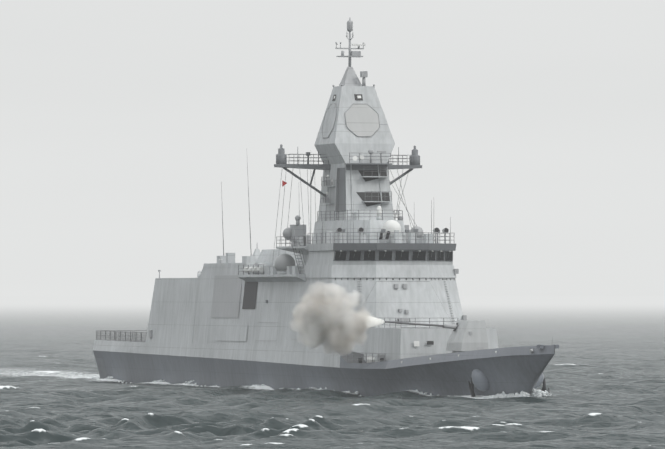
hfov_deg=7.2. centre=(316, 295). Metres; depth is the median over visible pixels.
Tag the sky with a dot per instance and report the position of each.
(537, 127)
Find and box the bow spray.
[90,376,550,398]
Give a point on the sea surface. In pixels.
(604, 373)
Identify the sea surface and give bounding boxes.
[0,296,664,448]
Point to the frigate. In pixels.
(224, 321)
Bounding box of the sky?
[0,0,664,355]
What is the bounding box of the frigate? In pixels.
[93,18,558,396]

